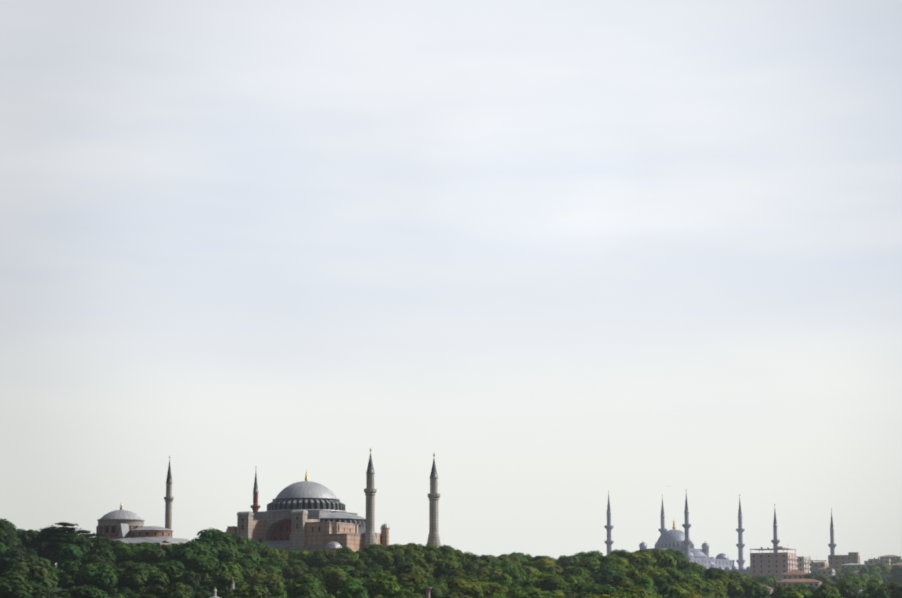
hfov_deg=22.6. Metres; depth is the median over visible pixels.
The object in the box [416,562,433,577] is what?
tree
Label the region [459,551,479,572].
tree
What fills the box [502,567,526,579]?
tree
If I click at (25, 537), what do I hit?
tree
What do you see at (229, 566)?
tree
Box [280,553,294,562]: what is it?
tree
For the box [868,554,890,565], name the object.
building
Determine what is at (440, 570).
tree
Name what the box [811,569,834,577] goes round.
grey building
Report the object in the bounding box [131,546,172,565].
tree
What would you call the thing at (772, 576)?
tree
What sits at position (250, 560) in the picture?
tree
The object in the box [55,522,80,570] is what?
tree
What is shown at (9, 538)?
tree
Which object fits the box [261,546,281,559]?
tree
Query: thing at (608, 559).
tree
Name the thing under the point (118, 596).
tree
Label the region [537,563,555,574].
tree
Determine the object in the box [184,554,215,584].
tree
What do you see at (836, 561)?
brown building
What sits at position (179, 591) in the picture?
tree
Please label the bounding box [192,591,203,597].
tree
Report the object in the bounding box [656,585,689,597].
tree
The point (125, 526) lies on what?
hagia irene
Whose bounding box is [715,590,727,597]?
tree
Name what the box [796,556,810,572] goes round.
building
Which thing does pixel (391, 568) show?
tree
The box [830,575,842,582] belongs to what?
tree
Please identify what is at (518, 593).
tree
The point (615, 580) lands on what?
tree
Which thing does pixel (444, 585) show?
tree
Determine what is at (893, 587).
tree
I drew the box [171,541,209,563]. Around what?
tree
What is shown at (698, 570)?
tree
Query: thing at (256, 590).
tree
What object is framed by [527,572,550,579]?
tree
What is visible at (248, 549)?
tree
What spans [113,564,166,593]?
tree
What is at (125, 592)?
tree
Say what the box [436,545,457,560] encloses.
tree
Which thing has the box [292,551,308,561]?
tree
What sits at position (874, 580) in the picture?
tree
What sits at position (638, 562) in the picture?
tree
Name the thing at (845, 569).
tree
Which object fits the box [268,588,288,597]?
tree
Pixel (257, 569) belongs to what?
tree
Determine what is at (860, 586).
tree
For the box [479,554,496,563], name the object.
tree
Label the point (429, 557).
tree
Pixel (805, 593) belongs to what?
tree
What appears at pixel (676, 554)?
tree
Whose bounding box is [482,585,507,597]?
tree
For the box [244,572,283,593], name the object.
tree
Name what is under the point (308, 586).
tree
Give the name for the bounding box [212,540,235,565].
tree
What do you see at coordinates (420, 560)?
tree
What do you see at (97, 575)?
tree
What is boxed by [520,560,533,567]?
tree
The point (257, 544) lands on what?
tree
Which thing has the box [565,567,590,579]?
tree
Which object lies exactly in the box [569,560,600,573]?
tree
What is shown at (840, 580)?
tree
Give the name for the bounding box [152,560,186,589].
tree
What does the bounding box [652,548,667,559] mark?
tree
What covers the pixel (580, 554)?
tree
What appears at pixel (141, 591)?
tree
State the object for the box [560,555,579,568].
tree
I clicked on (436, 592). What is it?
tree
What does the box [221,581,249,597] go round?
tree
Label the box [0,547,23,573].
tree
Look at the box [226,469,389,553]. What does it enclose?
hagia sophia
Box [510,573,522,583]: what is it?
tree
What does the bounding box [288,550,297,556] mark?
tree
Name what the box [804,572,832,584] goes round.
tree
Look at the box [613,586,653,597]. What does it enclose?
tree
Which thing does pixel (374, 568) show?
tree
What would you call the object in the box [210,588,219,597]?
kiosk dome
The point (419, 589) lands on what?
tree
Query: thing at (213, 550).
tree
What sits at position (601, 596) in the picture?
tree
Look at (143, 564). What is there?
tree
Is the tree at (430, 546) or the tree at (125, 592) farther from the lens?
the tree at (430, 546)
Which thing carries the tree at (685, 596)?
on the ground
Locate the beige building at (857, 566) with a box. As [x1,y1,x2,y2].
[841,563,865,570]
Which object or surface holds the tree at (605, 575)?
on the ground
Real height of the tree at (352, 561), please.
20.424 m
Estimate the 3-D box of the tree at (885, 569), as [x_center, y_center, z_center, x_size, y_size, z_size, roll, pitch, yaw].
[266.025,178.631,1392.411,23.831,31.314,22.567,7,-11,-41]
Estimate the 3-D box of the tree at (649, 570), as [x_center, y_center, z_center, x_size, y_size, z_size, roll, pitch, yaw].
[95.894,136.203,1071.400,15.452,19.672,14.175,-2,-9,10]
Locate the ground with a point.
(57, 589)
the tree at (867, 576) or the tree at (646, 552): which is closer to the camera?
the tree at (646, 552)
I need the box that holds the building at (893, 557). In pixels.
[881,555,900,562]
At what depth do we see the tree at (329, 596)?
830.75 m
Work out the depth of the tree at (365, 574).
914.30 m
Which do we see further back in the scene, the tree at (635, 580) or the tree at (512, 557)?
the tree at (512, 557)
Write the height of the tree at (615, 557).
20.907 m
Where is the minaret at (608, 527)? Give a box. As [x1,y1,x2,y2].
[604,490,613,554]
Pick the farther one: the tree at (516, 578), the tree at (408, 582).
the tree at (516, 578)
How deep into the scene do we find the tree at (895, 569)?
1385.46 m
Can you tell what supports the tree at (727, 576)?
on the ground
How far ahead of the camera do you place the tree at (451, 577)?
865.41 m
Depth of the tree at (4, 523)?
909.60 m
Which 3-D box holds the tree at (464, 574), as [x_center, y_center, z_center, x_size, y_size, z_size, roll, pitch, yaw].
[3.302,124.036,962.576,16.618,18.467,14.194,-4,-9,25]
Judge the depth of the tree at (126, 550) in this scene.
908.39 m
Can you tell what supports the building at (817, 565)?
on the ground
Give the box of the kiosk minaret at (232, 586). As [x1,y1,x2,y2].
[230,577,234,592]
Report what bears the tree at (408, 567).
on the ground
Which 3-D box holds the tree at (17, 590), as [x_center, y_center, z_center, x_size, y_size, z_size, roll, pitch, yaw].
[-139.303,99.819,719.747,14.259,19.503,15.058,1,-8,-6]
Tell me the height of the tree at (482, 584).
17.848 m
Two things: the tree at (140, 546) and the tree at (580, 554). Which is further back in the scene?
the tree at (580, 554)
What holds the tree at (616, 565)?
on the ground
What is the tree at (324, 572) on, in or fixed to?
on the ground
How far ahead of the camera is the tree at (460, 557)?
1098.74 m
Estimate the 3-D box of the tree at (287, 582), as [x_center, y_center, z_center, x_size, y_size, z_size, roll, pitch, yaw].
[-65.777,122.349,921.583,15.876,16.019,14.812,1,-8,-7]
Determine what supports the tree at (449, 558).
on the ground
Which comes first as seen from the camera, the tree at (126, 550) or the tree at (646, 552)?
the tree at (126, 550)
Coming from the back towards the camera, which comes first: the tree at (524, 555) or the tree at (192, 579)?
the tree at (524, 555)
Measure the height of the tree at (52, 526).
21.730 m
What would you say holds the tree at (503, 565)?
on the ground
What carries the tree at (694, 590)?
on the ground
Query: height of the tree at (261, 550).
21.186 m
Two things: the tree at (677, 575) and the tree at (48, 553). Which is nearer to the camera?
the tree at (48, 553)
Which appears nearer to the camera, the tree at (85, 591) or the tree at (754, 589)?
the tree at (85, 591)
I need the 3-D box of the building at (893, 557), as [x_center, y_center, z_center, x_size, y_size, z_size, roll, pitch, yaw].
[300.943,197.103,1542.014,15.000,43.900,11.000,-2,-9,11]
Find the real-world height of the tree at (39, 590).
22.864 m
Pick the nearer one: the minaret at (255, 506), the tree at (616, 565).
the tree at (616, 565)
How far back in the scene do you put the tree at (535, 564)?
1185.68 m
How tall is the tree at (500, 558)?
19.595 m
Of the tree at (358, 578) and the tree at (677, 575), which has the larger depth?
the tree at (677, 575)
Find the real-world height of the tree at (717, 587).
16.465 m
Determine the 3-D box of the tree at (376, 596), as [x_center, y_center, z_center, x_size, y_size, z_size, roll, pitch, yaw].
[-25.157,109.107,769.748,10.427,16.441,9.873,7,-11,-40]
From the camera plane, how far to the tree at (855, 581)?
1255.65 m
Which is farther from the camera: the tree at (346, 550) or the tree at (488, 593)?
the tree at (346, 550)
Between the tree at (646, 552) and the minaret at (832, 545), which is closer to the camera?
the tree at (646, 552)
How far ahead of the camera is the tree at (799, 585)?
1279.16 m
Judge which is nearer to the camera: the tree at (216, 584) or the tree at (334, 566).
the tree at (216, 584)
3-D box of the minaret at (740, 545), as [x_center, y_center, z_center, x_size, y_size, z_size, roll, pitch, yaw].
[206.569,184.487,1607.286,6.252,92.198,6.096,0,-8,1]
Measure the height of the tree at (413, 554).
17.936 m
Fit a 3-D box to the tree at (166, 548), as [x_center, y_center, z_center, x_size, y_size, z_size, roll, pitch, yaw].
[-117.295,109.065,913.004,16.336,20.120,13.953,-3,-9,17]
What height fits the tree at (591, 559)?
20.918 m
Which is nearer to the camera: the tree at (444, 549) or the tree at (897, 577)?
the tree at (444, 549)
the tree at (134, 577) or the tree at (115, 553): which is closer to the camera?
the tree at (134, 577)
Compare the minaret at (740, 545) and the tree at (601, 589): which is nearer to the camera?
the tree at (601, 589)
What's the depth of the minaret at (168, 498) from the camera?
1185.33 m
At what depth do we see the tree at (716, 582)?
1104.27 m
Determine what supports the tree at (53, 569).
on the ground
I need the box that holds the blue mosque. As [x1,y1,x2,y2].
[639,521,813,574]
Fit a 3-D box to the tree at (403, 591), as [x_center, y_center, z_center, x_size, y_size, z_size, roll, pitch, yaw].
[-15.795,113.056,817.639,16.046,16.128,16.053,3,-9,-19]
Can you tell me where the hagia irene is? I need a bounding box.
[96,504,189,545]
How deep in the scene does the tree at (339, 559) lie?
1061.26 m
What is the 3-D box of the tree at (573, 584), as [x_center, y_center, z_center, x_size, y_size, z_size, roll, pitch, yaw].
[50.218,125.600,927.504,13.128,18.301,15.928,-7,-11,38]
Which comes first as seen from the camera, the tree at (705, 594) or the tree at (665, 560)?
the tree at (705, 594)
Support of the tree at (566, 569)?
on the ground
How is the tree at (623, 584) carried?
on the ground
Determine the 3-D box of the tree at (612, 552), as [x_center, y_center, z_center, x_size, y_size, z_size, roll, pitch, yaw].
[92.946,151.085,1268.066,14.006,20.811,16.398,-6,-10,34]
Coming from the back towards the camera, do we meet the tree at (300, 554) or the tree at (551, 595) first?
the tree at (300, 554)
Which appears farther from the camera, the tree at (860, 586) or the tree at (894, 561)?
the tree at (894, 561)
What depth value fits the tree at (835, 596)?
834.90 m
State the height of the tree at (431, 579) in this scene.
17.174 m
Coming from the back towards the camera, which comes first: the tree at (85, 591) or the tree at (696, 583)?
the tree at (696, 583)
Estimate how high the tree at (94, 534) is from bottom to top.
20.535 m
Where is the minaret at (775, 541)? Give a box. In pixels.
[771,504,779,552]
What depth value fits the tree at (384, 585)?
838.13 m
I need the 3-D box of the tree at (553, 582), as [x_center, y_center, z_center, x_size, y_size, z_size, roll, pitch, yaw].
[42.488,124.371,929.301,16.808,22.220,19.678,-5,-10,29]
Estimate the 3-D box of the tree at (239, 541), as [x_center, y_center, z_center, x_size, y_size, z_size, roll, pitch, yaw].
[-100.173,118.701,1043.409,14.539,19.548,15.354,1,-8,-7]
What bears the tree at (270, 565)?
on the ground
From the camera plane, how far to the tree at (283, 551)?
1115.99 m
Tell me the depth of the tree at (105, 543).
911.20 m
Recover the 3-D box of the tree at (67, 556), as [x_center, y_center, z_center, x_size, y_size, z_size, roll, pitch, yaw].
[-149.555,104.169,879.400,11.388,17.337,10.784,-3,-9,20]
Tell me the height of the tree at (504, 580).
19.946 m
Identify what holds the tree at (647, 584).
on the ground
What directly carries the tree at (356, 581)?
on the ground
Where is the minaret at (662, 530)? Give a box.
[658,495,666,534]
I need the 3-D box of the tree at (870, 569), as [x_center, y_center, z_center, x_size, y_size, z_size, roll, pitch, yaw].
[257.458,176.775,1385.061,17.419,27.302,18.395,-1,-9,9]
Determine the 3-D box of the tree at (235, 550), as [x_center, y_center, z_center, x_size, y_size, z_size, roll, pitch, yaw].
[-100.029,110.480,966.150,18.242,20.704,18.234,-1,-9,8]
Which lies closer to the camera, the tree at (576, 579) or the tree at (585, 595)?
the tree at (585, 595)
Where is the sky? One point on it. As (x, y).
(564, 254)
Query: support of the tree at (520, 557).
on the ground
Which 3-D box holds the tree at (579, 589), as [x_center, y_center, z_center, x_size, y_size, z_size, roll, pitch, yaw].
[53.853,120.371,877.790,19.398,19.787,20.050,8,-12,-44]
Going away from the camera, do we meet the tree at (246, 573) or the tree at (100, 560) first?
the tree at (100, 560)
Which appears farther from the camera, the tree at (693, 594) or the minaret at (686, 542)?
the minaret at (686, 542)
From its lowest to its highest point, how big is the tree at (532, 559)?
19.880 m
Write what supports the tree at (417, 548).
on the ground
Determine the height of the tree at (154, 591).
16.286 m
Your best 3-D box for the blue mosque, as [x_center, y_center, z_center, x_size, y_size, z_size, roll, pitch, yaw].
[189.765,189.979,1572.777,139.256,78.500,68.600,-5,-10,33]
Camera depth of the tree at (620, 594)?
747.54 m
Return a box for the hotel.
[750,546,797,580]
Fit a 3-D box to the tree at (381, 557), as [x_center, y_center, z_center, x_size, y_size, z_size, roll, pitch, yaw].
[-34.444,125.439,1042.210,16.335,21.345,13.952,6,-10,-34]
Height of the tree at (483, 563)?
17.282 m
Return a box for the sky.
[0,0,901,567]
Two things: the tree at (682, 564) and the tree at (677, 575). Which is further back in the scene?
the tree at (682, 564)
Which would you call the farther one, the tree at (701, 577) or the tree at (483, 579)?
the tree at (701, 577)
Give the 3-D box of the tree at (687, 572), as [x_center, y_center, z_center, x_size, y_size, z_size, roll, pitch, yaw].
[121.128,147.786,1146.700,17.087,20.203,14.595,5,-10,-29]
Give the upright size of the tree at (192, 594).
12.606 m
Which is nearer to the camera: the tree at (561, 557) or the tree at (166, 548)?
the tree at (166, 548)
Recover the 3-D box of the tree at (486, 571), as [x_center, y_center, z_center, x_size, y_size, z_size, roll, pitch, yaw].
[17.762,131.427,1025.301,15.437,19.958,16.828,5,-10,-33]
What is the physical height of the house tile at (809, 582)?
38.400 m
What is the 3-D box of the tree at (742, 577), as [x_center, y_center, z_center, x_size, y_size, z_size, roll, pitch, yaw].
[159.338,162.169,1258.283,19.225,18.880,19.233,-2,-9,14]
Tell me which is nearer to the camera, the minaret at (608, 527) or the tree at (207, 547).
the tree at (207, 547)
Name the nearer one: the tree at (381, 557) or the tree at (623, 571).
the tree at (381, 557)
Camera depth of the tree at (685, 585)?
1004.12 m
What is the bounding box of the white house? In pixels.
[760,585,773,597]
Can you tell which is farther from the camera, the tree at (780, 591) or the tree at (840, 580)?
the tree at (840, 580)
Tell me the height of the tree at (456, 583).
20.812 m
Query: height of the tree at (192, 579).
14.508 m
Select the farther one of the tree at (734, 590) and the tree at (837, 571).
the tree at (837, 571)
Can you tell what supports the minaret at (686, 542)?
on the ground
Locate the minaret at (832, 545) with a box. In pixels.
[828,508,835,554]
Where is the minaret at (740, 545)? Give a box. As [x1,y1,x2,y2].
[736,494,744,568]
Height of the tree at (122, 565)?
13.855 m
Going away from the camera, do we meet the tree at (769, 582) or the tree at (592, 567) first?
the tree at (592, 567)
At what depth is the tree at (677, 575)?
1077.75 m
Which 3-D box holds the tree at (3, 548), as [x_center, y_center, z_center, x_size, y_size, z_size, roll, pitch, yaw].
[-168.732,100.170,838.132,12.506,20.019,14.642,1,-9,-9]
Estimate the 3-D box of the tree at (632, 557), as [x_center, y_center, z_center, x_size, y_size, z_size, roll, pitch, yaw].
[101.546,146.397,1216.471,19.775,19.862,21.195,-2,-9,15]
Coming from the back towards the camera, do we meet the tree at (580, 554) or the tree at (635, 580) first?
the tree at (580, 554)
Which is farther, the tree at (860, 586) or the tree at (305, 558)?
the tree at (860, 586)
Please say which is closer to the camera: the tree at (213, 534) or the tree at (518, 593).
the tree at (518, 593)
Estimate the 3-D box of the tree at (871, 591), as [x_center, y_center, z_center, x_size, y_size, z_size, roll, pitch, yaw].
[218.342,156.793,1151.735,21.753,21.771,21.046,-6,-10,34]
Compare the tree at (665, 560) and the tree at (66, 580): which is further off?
the tree at (665, 560)
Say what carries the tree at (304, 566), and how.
on the ground
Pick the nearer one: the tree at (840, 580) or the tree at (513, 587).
the tree at (513, 587)
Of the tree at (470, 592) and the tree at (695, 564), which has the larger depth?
the tree at (695, 564)
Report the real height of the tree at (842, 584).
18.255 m
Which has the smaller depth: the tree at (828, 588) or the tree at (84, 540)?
the tree at (84, 540)
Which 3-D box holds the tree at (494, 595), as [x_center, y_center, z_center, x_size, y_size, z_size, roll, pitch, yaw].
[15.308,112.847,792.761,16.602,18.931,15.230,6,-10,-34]
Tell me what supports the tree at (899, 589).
on the ground
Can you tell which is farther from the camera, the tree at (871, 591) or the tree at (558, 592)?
the tree at (871, 591)
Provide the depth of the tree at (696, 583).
1030.56 m
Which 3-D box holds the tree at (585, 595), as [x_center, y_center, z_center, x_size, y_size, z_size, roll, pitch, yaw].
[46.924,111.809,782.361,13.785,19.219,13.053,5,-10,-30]
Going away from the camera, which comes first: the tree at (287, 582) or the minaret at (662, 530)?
the tree at (287, 582)
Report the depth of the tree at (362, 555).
1089.87 m
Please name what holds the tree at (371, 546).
on the ground
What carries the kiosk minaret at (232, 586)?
on the ground
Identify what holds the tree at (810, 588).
on the ground
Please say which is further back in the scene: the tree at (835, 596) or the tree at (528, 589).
the tree at (528, 589)
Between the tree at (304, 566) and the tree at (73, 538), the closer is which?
the tree at (73, 538)
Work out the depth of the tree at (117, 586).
819.21 m
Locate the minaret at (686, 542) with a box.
[682,490,691,561]
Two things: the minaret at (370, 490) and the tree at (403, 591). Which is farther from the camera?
the minaret at (370, 490)
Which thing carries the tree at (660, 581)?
on the ground
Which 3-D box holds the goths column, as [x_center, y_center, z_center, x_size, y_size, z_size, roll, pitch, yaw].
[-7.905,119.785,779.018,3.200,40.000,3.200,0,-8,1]
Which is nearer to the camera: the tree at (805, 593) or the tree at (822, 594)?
the tree at (822, 594)
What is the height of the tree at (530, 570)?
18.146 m
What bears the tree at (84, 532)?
on the ground
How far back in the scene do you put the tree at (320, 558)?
1095.31 m
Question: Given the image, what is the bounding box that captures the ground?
[49,566,270,597]
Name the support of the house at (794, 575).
on the ground
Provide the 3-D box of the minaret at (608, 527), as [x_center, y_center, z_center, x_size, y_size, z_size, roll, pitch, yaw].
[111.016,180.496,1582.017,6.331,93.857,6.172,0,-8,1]
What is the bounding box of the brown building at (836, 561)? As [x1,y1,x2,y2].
[828,552,859,568]
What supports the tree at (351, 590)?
on the ground
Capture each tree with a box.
[0,518,19,534]
[0,528,21,547]
[0,543,11,554]
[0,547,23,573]
[0,570,50,597]
[0,581,34,597]
[3,555,59,592]
[16,529,39,549]
[30,527,71,562]
[33,530,51,543]
[35,540,65,566]
[46,525,66,563]
[47,565,61,587]
[52,532,89,551]
[54,544,82,571]
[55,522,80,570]
[55,566,78,589]
[55,585,108,597]
[63,533,94,555]
[71,562,117,592]
[75,553,115,568]
[76,530,95,565]
[90,533,107,538]
[90,548,116,562]
[93,535,106,542]
[93,538,124,551]
[97,575,121,591]
[106,587,133,597]
[107,593,123,597]
[111,543,123,557]
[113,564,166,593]
[114,542,137,564]
[115,561,134,568]
[126,562,150,589]
[129,586,145,597]
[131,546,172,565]
[135,541,156,586]
[142,584,166,597]
[145,544,173,553]
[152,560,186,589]
[161,583,191,597]
[169,583,193,597]
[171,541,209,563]
[173,570,201,590]
[181,542,218,564]
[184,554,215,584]
[191,537,218,556]
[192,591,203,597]
[195,538,219,562]
[196,585,212,597]
[197,528,235,578]
[200,570,239,596]
[209,581,228,597]
[211,561,243,580]
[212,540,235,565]
[221,552,259,569]
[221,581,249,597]
[225,583,268,597]
[226,544,238,558]
[229,534,247,552]
[236,542,256,554]
[239,567,253,581]
[244,537,262,550]
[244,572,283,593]
[250,566,269,574]
[257,542,281,559]
[259,557,282,596]
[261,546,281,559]
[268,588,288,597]
[271,579,294,592]
[274,558,288,569]
[278,549,289,556]
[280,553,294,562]
[281,565,304,579]
[285,574,326,597]
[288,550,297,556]
[289,559,307,571]
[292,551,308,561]
[299,572,327,592]
[301,551,313,568]
[308,549,337,567]
[318,564,339,573]
[318,566,361,581]
[320,594,335,597]
[323,567,351,595]
[328,553,350,565]
[335,547,352,553]
[335,582,369,597]
[340,578,369,595]
[342,577,364,588]
[343,556,363,567]
[347,569,376,579]
[350,552,367,561]
[355,564,382,572]
[362,544,382,551]
[363,547,393,570]
[363,573,402,597]
[371,594,386,597]
[386,543,406,551]
[386,565,400,570]
[389,561,424,579]
[391,548,423,560]
[391,553,413,566]
[394,589,415,596]
[394,593,425,597]
[396,573,426,591]
[406,543,423,551]
[412,557,425,564]
[414,581,448,589]
[414,584,426,593]
[415,584,447,597]
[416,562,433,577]
[418,549,436,564]
[423,543,441,556]
[426,577,446,583]
[430,560,456,569]
[431,561,455,580]
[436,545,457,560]
[438,555,462,568]
[443,568,477,581]
[443,586,485,597]
[445,575,463,580]
[445,578,481,589]
[446,552,474,566]
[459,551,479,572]
[473,566,502,578]
[477,576,489,582]
[477,581,499,587]
[478,560,492,567]
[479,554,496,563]
[481,593,507,597]
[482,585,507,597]
[488,573,519,586]
[491,555,521,565]
[491,561,524,572]
[501,554,519,561]
[501,585,522,590]
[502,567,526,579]
[506,588,545,597]
[507,552,529,562]
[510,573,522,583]
[518,577,536,588]
[519,552,531,557]
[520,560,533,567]
[520,566,541,575]
[523,587,549,592]
[526,556,546,561]
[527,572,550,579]
[532,559,562,574]
[532,574,571,592]
[536,591,556,597]
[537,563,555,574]
[548,590,564,596]
[556,555,567,564]
[559,565,573,576]
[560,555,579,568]
[564,576,590,584]
[564,582,579,593]
[564,583,602,596]
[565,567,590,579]
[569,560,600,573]
[573,551,587,557]
[575,557,601,564]
[575,584,619,597]
[577,593,597,597]
[580,550,597,560]
[588,594,617,597]
[589,566,618,584]
[595,554,617,559]
[596,555,614,564]
[598,562,622,571]
[606,574,633,586]
[608,590,640,597]
[610,549,619,554]
[612,557,633,568]
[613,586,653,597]
[615,549,628,557]
[617,580,633,588]
[618,568,638,575]
[624,552,655,564]
[625,570,646,580]
[631,549,654,558]
[631,557,652,568]
[633,576,651,583]
[634,576,658,594]
[639,565,667,576]
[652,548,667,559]
[652,554,676,568]
[652,575,675,594]
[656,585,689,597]
[663,548,686,559]
[664,568,684,583]
[674,558,690,570]
[674,581,694,589]
[678,595,693,597]
[680,570,704,581]
[681,573,715,594]
[682,570,700,580]
[682,592,711,597]
[683,588,702,593]
[688,562,703,573]
[691,567,706,577]
[696,592,714,597]
[701,579,727,592]
[703,567,727,580]
[712,572,739,585]
[712,585,722,590]
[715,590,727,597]
[718,577,743,597]
[732,573,750,597]
[740,580,770,597]
[751,574,778,581]
[758,576,777,590]
[768,585,797,597]
[779,591,803,597]
[788,589,811,597]
[793,583,808,589]
[798,586,815,593]
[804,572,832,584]
[809,590,830,597]
[812,583,839,595]
[825,594,842,597]
[826,567,843,576]
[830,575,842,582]
[836,576,856,586]
[836,581,857,589]
[837,579,864,587]
[838,584,858,597]
[840,567,855,574]
[843,570,859,577]
[854,583,866,589]
[856,585,892,597]
[858,565,883,583]
[858,576,881,586]
[859,573,873,580]
[874,563,891,584]
[877,583,901,597]
[885,565,901,582]
[890,567,901,584]
[891,559,901,563]
[896,586,901,597]
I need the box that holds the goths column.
[425,587,431,597]
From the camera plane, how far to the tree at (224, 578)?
836.27 m
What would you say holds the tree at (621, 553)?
on the ground
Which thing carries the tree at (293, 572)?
on the ground
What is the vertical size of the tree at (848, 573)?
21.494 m
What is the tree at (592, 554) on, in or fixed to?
on the ground
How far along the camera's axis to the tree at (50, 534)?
899.60 m
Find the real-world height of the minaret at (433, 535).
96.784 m
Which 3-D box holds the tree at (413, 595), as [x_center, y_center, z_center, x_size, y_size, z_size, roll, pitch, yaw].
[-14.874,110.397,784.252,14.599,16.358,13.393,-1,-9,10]
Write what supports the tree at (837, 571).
on the ground
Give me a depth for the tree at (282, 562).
1098.97 m
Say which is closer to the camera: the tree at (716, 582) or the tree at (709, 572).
the tree at (716, 582)
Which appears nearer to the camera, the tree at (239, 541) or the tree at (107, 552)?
the tree at (107, 552)
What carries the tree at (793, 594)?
on the ground
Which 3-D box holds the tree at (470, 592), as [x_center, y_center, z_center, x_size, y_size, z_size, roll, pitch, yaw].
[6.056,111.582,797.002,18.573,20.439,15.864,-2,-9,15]
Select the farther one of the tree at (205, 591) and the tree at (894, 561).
the tree at (894, 561)
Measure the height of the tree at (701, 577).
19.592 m
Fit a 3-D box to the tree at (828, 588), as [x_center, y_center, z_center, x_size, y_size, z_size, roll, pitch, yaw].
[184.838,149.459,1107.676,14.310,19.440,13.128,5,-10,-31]
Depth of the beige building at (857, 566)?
1432.58 m
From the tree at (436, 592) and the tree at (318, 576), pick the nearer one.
the tree at (436, 592)
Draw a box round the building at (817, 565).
[810,561,828,570]
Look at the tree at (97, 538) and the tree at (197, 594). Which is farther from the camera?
the tree at (97, 538)
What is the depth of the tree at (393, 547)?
1103.98 m
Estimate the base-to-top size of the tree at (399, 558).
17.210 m
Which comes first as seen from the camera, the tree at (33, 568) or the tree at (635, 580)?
the tree at (33, 568)
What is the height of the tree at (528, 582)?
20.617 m
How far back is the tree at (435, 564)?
1048.95 m
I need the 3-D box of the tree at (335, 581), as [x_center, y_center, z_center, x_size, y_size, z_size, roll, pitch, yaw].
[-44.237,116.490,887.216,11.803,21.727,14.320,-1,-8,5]
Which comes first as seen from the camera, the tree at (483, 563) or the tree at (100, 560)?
the tree at (100, 560)
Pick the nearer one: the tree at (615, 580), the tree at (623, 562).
the tree at (615, 580)
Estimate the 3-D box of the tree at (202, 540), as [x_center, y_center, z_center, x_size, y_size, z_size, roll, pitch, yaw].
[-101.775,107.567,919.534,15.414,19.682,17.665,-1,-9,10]
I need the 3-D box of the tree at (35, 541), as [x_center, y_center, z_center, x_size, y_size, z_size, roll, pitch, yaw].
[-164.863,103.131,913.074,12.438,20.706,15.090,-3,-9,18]
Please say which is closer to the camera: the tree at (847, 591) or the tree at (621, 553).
the tree at (847, 591)
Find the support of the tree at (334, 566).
on the ground
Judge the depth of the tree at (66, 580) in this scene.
809.68 m
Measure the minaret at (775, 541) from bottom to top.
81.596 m

